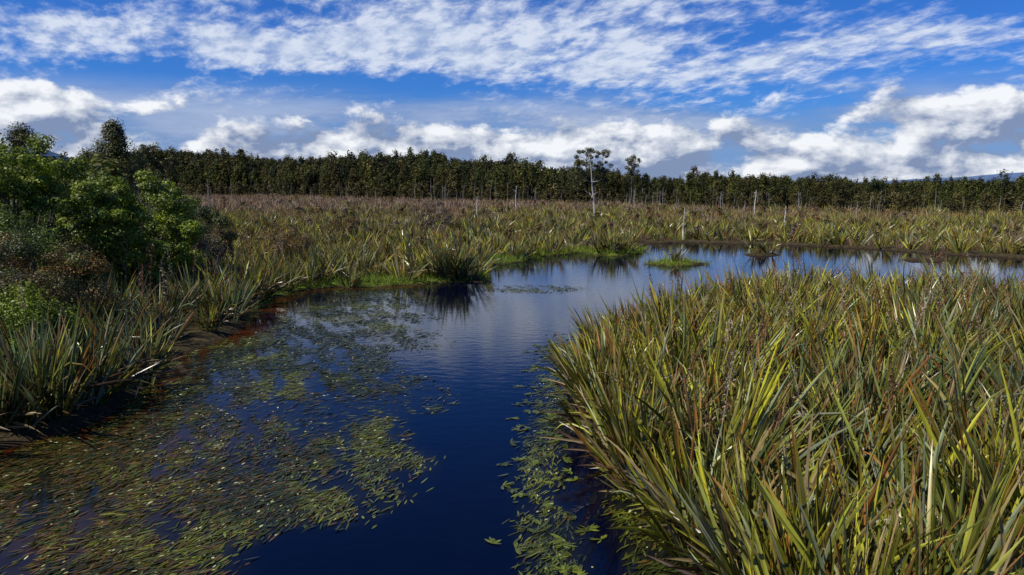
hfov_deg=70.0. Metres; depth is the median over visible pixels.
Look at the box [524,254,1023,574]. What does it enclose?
flax bed
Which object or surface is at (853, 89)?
sky
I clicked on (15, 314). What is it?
coprosma shrub
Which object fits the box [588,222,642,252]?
flax bush
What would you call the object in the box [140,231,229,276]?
manuka shrub
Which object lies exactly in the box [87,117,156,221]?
kahikatea tree
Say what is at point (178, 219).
coprosma shrub
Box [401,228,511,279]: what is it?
flax bush
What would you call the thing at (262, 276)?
flax bed
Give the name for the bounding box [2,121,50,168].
kahikatea tree
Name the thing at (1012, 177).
hill
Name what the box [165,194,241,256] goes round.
manuka shrub
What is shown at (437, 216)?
manuka shrub
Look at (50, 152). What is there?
hill
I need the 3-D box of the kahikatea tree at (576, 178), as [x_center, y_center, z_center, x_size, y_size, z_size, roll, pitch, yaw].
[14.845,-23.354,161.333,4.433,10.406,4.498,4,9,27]
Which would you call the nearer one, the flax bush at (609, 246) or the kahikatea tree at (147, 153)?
the flax bush at (609, 246)
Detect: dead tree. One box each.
[585,149,599,212]
[682,209,688,239]
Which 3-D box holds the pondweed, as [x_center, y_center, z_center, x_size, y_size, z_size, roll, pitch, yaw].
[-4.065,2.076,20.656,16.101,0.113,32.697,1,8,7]
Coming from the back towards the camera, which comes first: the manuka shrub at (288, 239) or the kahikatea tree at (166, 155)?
the kahikatea tree at (166, 155)
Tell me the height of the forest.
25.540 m
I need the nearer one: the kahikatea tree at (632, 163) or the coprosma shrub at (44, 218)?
the coprosma shrub at (44, 218)
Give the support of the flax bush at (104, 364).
on the ground at (196, 339)
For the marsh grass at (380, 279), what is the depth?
37.83 m
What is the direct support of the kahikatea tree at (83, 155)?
on the ground at (196, 339)
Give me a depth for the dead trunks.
130.51 m
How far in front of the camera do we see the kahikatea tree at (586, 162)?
163.37 m
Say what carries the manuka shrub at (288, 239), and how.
on the ground at (196, 339)
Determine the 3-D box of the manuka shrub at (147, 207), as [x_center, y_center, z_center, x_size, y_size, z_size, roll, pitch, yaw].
[-18.914,-2.386,37.192,5.037,4.094,4.440,-4,9,-27]
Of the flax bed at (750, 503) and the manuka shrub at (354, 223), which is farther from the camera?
the manuka shrub at (354, 223)
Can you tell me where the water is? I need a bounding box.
[0,243,1023,574]
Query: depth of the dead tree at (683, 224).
62.61 m
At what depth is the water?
14.91 m
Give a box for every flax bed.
[0,237,384,434]
[154,201,1023,280]
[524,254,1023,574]
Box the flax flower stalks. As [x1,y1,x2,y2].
[14,225,1020,473]
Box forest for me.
[38,146,1023,214]
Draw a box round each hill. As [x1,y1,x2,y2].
[5,146,68,159]
[858,172,1023,182]
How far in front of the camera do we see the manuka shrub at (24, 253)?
21.07 m
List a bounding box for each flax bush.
[0,293,162,422]
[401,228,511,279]
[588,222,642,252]
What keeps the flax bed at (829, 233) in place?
on the ground at (196, 339)
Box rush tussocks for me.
[136,193,1023,277]
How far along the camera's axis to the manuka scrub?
89.71 m
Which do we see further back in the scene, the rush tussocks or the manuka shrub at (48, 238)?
the rush tussocks
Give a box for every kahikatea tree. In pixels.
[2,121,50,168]
[76,146,95,172]
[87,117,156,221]
[131,141,165,213]
[152,147,180,186]
[567,158,586,193]
[574,148,596,191]
[594,148,613,194]
[624,155,641,200]
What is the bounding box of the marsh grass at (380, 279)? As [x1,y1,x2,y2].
[183,243,712,315]
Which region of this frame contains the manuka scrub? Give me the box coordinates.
[140,193,1023,251]
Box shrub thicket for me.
[0,150,154,246]
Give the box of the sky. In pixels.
[0,0,1023,182]
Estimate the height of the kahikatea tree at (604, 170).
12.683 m
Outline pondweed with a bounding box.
[0,285,694,574]
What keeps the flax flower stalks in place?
on the ground at (196, 339)
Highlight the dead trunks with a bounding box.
[123,175,1022,216]
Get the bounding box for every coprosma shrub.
[0,132,152,293]
[0,158,132,250]
[0,278,91,361]
[48,168,211,287]
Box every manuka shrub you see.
[0,202,91,301]
[0,223,121,335]
[91,203,165,264]
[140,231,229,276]
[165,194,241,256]
[262,222,316,260]
[317,213,360,239]
[403,200,452,230]
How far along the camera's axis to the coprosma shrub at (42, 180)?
27.15 m
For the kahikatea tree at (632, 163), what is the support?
on the ground at (196, 339)
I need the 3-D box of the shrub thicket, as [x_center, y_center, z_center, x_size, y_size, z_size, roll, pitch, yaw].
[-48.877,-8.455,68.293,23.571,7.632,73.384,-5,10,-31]
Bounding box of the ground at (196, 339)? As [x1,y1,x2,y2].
[0,183,1023,574]
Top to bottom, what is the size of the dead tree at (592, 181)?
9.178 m

